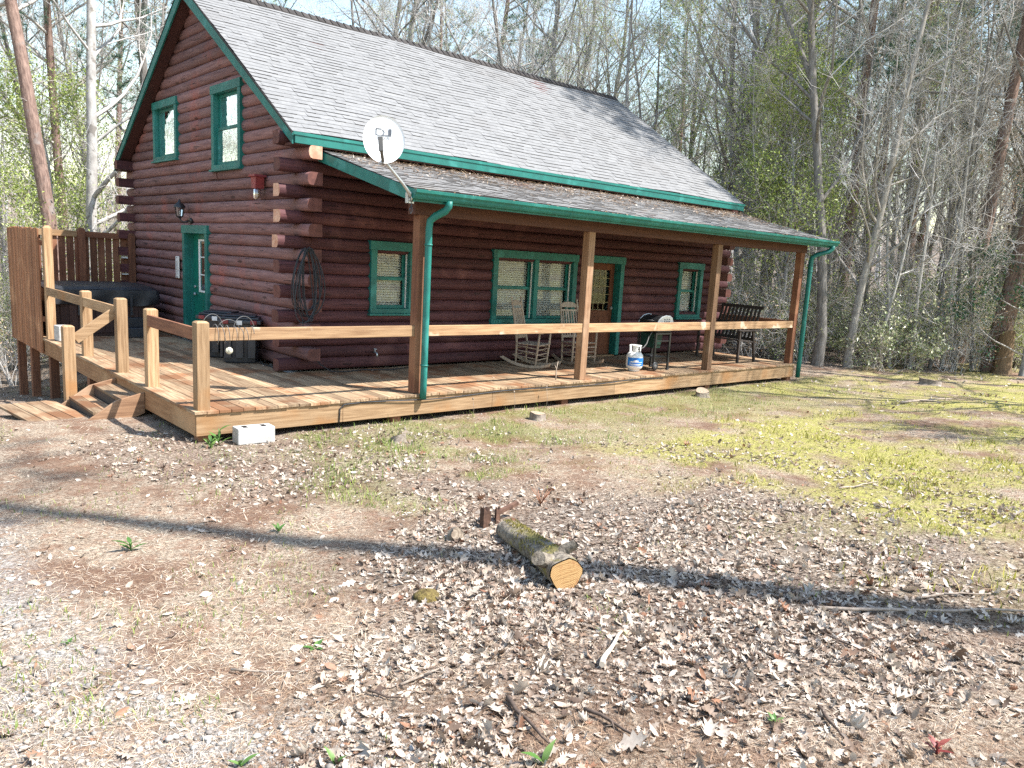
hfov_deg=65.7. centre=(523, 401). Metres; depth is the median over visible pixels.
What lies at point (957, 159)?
slender sapling
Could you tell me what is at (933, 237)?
bare tree
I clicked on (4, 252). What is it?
slender sapling
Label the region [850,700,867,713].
oak leaf
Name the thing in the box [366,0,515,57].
bare tree
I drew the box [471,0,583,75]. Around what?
bare tree
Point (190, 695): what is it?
oak leaf
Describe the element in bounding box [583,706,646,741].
stick
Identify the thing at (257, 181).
bird feeder
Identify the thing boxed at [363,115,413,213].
satellite dish
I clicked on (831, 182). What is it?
slender sapling
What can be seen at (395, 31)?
bare tree
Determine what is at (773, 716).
weed plant
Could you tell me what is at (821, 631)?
stick
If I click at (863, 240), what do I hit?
bare tree
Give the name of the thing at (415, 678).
stick
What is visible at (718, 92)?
bare tree
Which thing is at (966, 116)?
bare tree
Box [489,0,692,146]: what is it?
bare tree
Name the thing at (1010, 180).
young beech
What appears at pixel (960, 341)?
brush shrub
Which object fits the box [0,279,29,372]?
brush shrub
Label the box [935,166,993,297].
slender sapling
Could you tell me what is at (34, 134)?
pine tree
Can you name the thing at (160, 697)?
gravel
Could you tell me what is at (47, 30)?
pine tree
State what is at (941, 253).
slender sapling
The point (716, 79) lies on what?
bare tree
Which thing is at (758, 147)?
pine tree
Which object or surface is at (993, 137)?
bare tree
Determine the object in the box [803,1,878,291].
slender sapling
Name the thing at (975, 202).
slender sapling
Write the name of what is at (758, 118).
bare tree
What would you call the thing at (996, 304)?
laurel shrub
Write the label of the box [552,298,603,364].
rocking chair
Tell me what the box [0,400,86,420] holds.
board landing
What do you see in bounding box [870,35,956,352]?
slender sapling
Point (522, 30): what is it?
bare tree
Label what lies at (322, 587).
weeds
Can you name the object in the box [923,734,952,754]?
red shoot
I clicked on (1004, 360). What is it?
tree snag
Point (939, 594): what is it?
stick
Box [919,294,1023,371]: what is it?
brush shrub
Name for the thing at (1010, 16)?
pine tree
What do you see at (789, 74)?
bare tree
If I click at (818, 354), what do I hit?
bare tree
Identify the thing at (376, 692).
stick
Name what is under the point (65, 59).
bare tree
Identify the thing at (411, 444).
grass
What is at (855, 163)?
slender sapling
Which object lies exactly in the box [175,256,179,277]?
wall thermometer
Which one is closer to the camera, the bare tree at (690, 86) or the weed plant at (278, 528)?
the weed plant at (278, 528)
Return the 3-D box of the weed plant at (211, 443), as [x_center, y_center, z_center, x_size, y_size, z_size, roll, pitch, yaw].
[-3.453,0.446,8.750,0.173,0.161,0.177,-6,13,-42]
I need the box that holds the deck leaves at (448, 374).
[79,346,762,407]
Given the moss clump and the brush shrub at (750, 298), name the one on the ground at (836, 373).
the brush shrub at (750, 298)
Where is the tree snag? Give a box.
[990,330,1015,374]
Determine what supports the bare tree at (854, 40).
on the ground at (836, 373)
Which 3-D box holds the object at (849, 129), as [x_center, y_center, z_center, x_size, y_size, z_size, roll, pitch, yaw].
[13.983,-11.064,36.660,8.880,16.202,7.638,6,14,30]
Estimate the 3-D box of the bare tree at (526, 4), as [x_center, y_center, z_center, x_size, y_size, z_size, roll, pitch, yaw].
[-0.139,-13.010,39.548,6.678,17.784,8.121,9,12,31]
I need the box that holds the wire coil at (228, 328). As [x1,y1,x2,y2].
[203,314,253,343]
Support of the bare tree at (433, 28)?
on the ground at (836, 373)
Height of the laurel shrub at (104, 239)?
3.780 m
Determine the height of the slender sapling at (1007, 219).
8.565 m
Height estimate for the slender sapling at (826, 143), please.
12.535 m
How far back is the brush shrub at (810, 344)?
20.82 m
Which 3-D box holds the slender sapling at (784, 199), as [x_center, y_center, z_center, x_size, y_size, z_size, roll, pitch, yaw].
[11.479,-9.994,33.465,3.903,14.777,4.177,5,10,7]
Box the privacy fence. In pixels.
[7,225,135,396]
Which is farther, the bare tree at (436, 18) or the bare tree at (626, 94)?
the bare tree at (436, 18)
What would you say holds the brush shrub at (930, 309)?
on the ground at (836, 373)
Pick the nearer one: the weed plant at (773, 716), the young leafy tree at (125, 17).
the weed plant at (773, 716)
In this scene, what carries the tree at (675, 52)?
on the ground at (836, 373)
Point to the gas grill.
(654, 340)
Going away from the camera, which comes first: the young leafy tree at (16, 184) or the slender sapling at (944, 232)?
the young leafy tree at (16, 184)
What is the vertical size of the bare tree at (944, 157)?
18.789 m
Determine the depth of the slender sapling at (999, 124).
21.96 m
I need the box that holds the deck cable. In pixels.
[338,378,663,423]
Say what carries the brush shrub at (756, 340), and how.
on the ground at (836, 373)
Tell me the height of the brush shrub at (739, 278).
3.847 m
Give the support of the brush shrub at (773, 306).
on the ground at (836, 373)
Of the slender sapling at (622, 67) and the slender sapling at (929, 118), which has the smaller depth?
the slender sapling at (929, 118)
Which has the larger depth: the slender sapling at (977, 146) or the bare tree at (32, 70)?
the bare tree at (32, 70)
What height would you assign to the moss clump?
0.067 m
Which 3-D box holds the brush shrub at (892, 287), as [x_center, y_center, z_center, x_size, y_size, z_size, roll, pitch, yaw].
[9.410,-3.167,21.502,3.797,4.540,4.773,5,10,10]
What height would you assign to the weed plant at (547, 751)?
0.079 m
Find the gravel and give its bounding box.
[0,407,1023,767]
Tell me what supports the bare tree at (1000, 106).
on the ground at (836, 373)
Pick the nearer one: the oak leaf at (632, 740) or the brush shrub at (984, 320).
the oak leaf at (632, 740)
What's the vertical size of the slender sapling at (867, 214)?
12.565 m
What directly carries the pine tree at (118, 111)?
on the ground at (836, 373)
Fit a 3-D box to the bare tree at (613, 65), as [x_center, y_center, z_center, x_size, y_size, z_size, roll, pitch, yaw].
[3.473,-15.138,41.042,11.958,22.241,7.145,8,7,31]
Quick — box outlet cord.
[317,361,408,371]
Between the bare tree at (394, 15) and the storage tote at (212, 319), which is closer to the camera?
the storage tote at (212, 319)
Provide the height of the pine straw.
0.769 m
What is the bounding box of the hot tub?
[41,280,159,337]
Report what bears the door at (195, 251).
in the log cabin
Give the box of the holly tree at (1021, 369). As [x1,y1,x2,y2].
[939,136,1023,375]
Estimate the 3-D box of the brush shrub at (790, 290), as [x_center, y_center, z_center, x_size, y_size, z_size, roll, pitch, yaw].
[8.856,-3.718,25.836,3.358,4.015,4.221,-3,12,-33]
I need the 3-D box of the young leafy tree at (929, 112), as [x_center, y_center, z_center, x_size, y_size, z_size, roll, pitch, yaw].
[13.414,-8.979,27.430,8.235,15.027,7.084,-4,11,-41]
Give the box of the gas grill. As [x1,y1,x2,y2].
[637,313,672,370]
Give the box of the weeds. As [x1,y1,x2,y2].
[0,375,1023,767]
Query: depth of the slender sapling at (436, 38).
31.92 m
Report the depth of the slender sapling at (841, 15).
22.96 m
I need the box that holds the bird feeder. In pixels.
[248,174,266,199]
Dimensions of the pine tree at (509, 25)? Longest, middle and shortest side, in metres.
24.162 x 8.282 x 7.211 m
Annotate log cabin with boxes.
[113,0,839,399]
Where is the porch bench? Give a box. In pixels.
[695,303,763,362]
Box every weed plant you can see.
[113,536,145,550]
[204,434,216,448]
[208,425,230,445]
[227,753,258,766]
[271,523,285,531]
[303,639,322,650]
[324,746,346,764]
[521,739,555,764]
[767,711,784,722]
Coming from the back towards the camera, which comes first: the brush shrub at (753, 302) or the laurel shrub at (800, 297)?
the laurel shrub at (800, 297)
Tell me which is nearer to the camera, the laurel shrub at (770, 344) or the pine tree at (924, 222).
the laurel shrub at (770, 344)
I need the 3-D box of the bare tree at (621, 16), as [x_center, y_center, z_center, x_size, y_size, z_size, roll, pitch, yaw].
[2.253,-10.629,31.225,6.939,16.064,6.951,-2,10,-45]
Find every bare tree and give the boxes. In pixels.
[0,0,82,323]
[0,0,86,221]
[0,0,114,224]
[0,0,130,227]
[0,0,137,210]
[0,0,153,253]
[0,20,30,187]
[42,0,167,132]
[263,0,569,73]
[289,0,462,51]
[307,0,495,54]
[347,0,395,32]
[349,0,491,59]
[355,0,484,55]
[362,0,409,39]
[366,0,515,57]
[406,0,605,77]
[448,0,641,85]
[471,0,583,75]
[472,0,602,83]
[477,0,578,83]
[478,5,524,67]
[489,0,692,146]
[498,0,612,84]
[522,1,600,84]
[524,0,727,140]
[533,0,673,129]
[534,0,666,127]
[538,0,692,146]
[538,0,701,143]
[547,0,710,167]
[549,0,622,97]
[609,0,878,298]
[628,0,816,343]
[631,2,727,159]
[633,0,775,175]
[645,0,747,149]
[662,0,920,263]
[668,1,798,269]
[676,0,877,284]
[683,0,853,305]
[689,0,941,365]
[689,0,1003,276]
[694,0,882,284]
[699,1,851,252]
[708,28,834,307]
[736,0,904,254]
[778,38,897,291]
[780,0,967,288]
[795,0,1022,367]
[816,2,934,295]
[824,0,940,277]
[831,13,941,294]
[877,3,1023,302]
[882,3,1022,245]
[887,1,1022,269]
[889,1,994,329]
[890,0,1023,303]
[920,8,1021,270]
[925,0,1023,355]
[946,2,1023,327]
[991,0,1023,368]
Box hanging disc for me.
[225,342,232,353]
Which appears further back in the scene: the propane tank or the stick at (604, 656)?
the propane tank
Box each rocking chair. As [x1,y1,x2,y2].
[500,296,561,367]
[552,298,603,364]
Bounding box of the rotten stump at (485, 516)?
[479,501,518,527]
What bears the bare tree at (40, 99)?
on the ground at (836, 373)
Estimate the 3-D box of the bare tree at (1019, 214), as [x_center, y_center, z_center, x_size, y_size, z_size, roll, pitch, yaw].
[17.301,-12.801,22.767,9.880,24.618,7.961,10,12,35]
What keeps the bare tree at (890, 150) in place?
on the ground at (836, 373)
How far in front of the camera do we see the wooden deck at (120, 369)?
11.18 m
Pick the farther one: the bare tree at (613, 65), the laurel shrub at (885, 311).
the bare tree at (613, 65)
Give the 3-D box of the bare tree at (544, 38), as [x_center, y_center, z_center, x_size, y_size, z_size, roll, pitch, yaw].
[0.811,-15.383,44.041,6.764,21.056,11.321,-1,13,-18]
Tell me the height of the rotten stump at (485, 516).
0.177 m
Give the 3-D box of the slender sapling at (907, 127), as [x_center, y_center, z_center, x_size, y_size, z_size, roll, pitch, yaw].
[11.108,-7.406,24.410,4.231,12.765,3.056,2,10,-5]
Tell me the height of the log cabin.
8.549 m
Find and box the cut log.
[496,518,582,588]
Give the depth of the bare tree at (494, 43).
42.07 m
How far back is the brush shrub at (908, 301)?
22.89 m
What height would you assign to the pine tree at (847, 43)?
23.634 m
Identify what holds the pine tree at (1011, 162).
on the ground at (836, 373)
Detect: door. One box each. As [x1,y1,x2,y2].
[181,225,212,338]
[587,255,626,356]
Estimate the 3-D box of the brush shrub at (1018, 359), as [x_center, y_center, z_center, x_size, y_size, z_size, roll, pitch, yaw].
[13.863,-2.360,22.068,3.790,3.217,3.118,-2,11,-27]
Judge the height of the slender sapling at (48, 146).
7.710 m
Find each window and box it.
[151,96,180,163]
[209,77,244,171]
[367,240,412,315]
[489,249,579,324]
[673,262,704,319]
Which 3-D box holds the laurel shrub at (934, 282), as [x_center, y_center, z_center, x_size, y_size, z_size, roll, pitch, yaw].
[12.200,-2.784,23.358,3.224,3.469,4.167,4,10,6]
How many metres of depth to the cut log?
5.15 m
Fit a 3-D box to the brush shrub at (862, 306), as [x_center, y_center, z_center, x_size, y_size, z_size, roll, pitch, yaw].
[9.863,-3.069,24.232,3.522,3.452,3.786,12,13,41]
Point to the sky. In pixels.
(328, 16)
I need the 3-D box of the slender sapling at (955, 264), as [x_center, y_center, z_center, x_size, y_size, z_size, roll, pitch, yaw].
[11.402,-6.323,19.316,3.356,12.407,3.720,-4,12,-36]
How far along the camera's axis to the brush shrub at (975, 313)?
25.14 m
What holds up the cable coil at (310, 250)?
hanging from the log cabin
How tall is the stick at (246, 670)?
0.037 m
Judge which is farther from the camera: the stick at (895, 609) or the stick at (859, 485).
the stick at (859, 485)
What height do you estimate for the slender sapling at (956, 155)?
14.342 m
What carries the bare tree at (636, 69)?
on the ground at (836, 373)
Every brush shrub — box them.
[0,248,42,359]
[0,262,105,340]
[0,278,59,387]
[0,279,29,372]
[40,168,128,278]
[75,189,126,268]
[722,258,800,356]
[723,262,812,351]
[724,215,803,354]
[727,251,828,355]
[727,259,803,348]
[728,247,755,303]
[728,248,777,342]
[732,253,780,336]
[733,230,846,342]
[735,258,815,348]
[758,254,847,363]
[767,248,899,343]
[773,256,900,342]
[784,265,880,351]
[787,265,904,353]
[788,252,896,348]
[804,222,932,339]
[807,273,906,359]
[812,200,977,365]
[845,219,983,361]
[852,268,944,350]
[874,218,998,366]
[874,271,1008,373]
[875,223,1017,365]
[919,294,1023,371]
[931,263,1023,350]
[940,260,1023,365]
[944,260,1023,370]
[944,288,993,360]
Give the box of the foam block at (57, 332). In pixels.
[54,325,61,340]
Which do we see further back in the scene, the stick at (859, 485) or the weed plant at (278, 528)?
the stick at (859, 485)
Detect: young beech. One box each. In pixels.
[907,53,1023,301]
[927,62,1023,322]
[952,113,1020,300]
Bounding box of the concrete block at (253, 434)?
[232,423,274,444]
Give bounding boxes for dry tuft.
[530,486,551,505]
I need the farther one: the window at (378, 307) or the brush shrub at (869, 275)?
the brush shrub at (869, 275)
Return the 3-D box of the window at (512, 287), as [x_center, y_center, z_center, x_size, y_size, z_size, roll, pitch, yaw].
[0.176,-2.148,15.066,2.200,1.360,0.285,-6,13,-42]
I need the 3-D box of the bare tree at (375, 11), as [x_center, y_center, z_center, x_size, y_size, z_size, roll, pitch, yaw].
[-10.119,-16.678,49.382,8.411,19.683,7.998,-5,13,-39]
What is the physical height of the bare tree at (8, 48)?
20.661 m
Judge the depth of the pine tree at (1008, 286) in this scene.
20.94 m
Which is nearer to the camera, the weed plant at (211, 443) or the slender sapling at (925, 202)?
the weed plant at (211, 443)
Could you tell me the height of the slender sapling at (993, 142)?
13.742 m
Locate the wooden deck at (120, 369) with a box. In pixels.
[43,287,795,441]
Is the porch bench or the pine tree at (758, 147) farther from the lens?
the pine tree at (758, 147)
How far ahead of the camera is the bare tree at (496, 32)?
24.94 m
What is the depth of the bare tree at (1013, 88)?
22.87 m
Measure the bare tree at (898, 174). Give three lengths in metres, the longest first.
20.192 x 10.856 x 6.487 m
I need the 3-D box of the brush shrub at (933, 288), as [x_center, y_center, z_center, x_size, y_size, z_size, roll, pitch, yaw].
[11.821,-2.913,21.959,3.467,4.145,4.357,10,12,34]
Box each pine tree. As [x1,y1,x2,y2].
[0,0,115,374]
[0,0,169,279]
[34,0,161,275]
[167,0,296,8]
[404,0,497,64]
[417,0,567,76]
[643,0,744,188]
[708,23,814,285]
[736,0,875,304]
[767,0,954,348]
[810,0,1015,326]
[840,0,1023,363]
[845,0,1012,311]
[849,0,1022,341]
[901,7,1016,283]
[949,0,1023,264]
[978,212,1023,371]
[990,1,1020,30]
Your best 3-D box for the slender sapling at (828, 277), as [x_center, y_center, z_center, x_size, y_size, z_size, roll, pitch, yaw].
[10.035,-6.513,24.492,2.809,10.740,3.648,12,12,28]
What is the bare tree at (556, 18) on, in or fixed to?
on the ground at (836, 373)
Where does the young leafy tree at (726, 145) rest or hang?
on the ground at (836, 373)
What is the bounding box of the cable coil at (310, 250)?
[291,247,324,324]
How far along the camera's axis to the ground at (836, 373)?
5.89 m
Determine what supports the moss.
on the ground at (836, 373)
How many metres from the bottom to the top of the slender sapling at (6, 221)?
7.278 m
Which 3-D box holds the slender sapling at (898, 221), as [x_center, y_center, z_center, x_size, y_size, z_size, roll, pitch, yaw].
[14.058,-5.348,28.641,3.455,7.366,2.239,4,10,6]
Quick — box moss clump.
[413,588,438,602]
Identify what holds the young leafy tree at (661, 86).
on the ground at (836, 373)
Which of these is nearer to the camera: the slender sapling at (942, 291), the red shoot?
the red shoot
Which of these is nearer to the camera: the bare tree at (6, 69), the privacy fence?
the privacy fence
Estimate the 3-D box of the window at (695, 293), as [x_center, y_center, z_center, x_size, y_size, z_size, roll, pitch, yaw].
[3.746,-2.539,18.235,0.960,1.280,0.285,-6,13,-42]
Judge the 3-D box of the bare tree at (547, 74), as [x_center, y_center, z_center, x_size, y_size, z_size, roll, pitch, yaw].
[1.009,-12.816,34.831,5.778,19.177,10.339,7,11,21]
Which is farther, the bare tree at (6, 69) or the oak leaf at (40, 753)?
the bare tree at (6, 69)
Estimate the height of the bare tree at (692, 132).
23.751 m
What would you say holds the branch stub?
on the ground at (836, 373)
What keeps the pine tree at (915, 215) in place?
on the ground at (836, 373)
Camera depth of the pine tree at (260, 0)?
26.52 m
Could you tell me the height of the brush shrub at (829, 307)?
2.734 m
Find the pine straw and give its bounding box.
[0,397,1023,767]
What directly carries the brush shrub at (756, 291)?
on the ground at (836, 373)
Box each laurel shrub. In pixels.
[74,212,120,279]
[742,274,813,361]
[772,271,816,339]
[794,295,864,362]
[835,271,946,355]
[842,298,950,372]
[876,247,981,360]
[883,297,953,371]
[977,269,1023,347]
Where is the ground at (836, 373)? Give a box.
[0,183,1023,767]
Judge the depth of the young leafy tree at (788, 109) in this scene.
36.37 m
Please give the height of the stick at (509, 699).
0.039 m
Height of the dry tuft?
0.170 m
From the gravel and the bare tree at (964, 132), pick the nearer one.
the gravel
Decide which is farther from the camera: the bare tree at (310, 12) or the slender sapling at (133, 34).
the bare tree at (310, 12)
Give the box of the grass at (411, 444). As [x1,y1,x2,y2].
[1,376,878,516]
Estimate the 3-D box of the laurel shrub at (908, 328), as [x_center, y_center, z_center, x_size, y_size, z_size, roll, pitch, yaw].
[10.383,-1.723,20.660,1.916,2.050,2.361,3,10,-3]
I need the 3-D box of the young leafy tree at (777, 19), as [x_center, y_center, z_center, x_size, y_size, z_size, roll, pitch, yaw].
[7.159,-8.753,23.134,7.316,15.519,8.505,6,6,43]
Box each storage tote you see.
[196,309,243,357]
[218,313,262,362]
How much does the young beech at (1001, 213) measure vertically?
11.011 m
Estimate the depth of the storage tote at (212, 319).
13.03 m
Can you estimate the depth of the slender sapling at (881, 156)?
27.56 m
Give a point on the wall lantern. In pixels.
(179, 204)
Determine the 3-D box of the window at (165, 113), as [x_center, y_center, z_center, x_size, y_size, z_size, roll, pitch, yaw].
[-6.947,-5.304,15.597,0.325,1.165,1.410,-6,13,-42]
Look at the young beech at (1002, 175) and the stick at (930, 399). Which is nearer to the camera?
the stick at (930, 399)
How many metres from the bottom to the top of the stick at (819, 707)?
0.030 m
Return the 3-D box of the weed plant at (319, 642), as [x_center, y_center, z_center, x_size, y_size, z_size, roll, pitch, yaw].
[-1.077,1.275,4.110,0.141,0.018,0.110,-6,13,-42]
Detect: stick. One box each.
[230,668,310,678]
[367,689,405,698]
[399,659,453,685]
[505,695,549,743]
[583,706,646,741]
[599,630,622,666]
[817,606,1023,611]
[817,704,843,738]
[818,629,907,672]
[838,481,876,488]
[899,396,951,403]
[916,586,990,599]
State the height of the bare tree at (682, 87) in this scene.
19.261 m
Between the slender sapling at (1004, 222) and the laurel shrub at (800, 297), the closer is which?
the slender sapling at (1004, 222)
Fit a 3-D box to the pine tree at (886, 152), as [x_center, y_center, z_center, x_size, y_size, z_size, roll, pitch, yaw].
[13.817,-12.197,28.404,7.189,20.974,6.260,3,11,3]
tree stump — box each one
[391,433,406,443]
[528,411,545,420]
[694,387,709,397]
[916,378,941,385]
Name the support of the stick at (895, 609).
on the ground at (836, 373)
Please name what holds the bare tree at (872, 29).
on the ground at (836, 373)
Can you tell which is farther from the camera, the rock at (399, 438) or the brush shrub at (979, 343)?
the brush shrub at (979, 343)
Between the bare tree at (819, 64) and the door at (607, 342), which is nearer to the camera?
the door at (607, 342)
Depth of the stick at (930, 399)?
14.73 m
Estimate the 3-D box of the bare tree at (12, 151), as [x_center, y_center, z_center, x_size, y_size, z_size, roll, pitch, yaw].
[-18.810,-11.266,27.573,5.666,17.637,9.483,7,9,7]
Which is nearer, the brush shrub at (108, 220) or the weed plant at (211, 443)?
the weed plant at (211, 443)
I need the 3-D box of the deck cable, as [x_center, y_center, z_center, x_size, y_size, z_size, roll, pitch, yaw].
[0.096,-0.081,12.182,6.528,0.257,0.035,-6,13,-42]
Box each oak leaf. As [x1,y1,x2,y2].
[24,749,42,758]
[175,692,196,704]
[489,702,504,711]
[617,729,647,750]
[840,648,859,657]
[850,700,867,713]
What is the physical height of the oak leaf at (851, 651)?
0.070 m
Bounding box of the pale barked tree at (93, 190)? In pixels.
[30,0,169,280]
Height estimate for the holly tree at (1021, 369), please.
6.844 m
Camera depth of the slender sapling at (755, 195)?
20.72 m
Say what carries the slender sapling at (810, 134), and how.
on the ground at (836, 373)
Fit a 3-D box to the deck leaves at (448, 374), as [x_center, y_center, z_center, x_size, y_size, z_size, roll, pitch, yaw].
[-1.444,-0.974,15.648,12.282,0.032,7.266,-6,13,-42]
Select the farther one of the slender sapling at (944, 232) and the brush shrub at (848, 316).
the slender sapling at (944, 232)
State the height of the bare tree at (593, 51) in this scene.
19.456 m
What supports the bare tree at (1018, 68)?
on the ground at (836, 373)
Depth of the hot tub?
15.12 m
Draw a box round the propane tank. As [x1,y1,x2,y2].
[626,331,652,371]
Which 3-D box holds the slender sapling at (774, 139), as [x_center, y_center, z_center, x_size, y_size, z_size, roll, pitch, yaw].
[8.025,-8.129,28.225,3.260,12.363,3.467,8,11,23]
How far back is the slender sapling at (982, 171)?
27.59 m
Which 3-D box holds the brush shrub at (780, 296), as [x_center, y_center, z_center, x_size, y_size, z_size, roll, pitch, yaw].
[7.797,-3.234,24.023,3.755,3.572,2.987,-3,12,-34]
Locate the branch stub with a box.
[446,527,463,540]
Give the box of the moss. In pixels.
[543,368,1023,620]
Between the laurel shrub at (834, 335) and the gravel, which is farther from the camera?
the laurel shrub at (834, 335)
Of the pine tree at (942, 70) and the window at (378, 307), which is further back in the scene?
the pine tree at (942, 70)
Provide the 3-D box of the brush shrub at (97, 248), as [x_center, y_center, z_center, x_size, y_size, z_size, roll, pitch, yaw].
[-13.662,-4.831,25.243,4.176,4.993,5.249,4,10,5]
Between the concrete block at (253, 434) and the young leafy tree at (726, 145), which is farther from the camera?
the young leafy tree at (726, 145)
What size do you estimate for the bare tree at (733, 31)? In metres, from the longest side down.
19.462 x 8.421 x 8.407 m
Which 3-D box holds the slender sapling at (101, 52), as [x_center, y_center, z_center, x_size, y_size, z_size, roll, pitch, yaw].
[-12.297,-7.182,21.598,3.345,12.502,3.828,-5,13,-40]
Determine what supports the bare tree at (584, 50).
on the ground at (836, 373)
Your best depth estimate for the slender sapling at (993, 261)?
20.62 m
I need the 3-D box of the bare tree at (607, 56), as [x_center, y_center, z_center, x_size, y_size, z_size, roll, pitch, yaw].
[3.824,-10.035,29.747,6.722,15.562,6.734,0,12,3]
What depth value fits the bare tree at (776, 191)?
27.41 m
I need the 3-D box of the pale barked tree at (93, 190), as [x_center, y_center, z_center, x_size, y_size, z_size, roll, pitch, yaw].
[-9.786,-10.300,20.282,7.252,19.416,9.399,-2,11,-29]
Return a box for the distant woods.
[0,13,1023,299]
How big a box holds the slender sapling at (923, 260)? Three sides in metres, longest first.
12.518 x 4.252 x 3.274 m
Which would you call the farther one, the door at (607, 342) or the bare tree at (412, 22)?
the bare tree at (412, 22)
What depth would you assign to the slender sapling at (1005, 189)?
30.39 m
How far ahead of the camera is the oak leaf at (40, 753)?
3.11 m
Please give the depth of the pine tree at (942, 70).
31.05 m
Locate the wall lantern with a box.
[174,199,193,223]
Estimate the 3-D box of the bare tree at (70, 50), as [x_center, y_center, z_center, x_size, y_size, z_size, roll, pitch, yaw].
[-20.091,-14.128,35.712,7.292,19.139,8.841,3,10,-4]
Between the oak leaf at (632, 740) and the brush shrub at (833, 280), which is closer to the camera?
the oak leaf at (632, 740)
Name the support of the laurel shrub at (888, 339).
on the ground at (836, 373)
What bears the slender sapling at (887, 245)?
on the ground at (836, 373)
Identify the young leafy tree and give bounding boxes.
[0,37,127,365]
[55,0,167,209]
[573,0,735,181]
[637,0,837,254]
[643,0,875,352]
[709,21,900,359]
[718,0,862,252]
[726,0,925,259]
[808,0,1012,345]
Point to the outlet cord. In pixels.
(361, 369)
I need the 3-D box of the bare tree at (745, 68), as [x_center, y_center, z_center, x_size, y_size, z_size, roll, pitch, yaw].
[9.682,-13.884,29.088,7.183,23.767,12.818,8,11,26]
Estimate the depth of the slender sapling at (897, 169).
25.70 m
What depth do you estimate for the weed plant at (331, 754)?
3.10 m
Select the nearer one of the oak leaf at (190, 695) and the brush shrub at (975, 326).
the oak leaf at (190, 695)
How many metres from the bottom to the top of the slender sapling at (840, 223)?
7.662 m
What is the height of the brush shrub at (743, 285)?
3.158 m
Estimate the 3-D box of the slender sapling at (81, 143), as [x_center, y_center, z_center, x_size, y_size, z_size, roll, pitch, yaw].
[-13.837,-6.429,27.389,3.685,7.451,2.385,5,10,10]
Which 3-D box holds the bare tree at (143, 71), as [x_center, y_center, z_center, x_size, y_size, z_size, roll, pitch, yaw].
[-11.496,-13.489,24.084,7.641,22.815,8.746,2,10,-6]
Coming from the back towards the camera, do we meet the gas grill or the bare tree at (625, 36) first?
the bare tree at (625, 36)
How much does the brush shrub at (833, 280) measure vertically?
4.683 m
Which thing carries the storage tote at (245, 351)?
on the wooden deck at (120, 369)
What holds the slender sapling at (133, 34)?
on the ground at (836, 373)
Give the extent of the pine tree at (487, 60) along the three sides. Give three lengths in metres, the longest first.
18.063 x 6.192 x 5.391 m
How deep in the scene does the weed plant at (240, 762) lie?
3.08 m
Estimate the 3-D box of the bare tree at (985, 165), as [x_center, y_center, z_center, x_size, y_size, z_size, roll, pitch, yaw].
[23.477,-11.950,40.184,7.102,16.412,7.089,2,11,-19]
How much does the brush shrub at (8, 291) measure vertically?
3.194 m
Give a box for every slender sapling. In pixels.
[0,0,126,280]
[0,132,39,336]
[0,206,21,295]
[35,95,117,230]
[60,97,125,250]
[74,0,169,229]
[112,1,170,256]
[419,4,455,53]
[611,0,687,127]
[614,19,638,113]
[716,47,816,354]
[730,3,805,294]
[731,5,852,295]
[747,1,860,311]
[753,0,919,360]
[765,20,806,283]
[771,128,876,315]
[777,0,850,298]
[778,0,946,336]
[782,109,855,329]
[800,0,954,367]
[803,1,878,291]
[805,1,895,340]
[821,0,934,359]
[827,3,970,349]
[829,1,925,290]
[842,21,937,278]
[850,52,944,350]
[863,152,948,301]
[866,0,1000,368]
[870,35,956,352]
[875,0,1021,349]
[883,116,971,281]
[884,0,1023,369]
[888,0,1023,368]
[889,0,1023,358]
[892,0,1022,367]
[893,0,1023,369]
[900,2,1023,338]
[904,7,1015,303]
[915,1,1004,319]
[917,73,1020,307]
[919,0,1022,360]
[922,0,1023,368]
[932,160,1023,290]
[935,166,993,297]
[956,19,1016,318]
[962,192,1023,339]
[990,190,1023,332]
[995,138,1023,253]
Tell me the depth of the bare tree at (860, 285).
19.70 m
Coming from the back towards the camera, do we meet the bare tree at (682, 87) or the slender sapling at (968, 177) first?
the bare tree at (682, 87)
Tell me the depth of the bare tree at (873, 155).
39.10 m
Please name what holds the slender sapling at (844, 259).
on the ground at (836, 373)
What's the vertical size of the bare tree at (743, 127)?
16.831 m
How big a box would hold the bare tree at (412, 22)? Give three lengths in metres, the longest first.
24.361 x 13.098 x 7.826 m
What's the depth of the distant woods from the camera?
53.22 m
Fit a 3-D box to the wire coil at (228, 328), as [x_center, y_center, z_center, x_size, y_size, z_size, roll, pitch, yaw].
[-3.336,-0.821,8.993,0.626,0.342,0.138,-6,13,-42]
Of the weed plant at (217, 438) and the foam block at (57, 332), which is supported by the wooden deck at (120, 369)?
the foam block at (57, 332)
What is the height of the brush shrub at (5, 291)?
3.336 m
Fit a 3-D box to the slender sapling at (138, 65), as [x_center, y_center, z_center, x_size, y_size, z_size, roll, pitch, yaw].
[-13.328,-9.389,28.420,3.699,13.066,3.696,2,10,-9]
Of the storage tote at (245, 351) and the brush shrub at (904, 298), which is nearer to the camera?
the storage tote at (245, 351)
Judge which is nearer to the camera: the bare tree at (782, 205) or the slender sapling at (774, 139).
the slender sapling at (774, 139)
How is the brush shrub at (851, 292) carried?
on the ground at (836, 373)
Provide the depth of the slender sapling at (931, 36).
19.92 m
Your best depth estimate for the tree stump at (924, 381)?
17.73 m
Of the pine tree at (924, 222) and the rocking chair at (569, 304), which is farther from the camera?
the pine tree at (924, 222)
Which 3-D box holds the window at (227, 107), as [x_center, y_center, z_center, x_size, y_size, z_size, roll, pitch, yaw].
[-4.926,-4.626,13.402,0.325,1.425,1.300,-6,13,-42]
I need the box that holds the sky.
[0,0,1022,235]

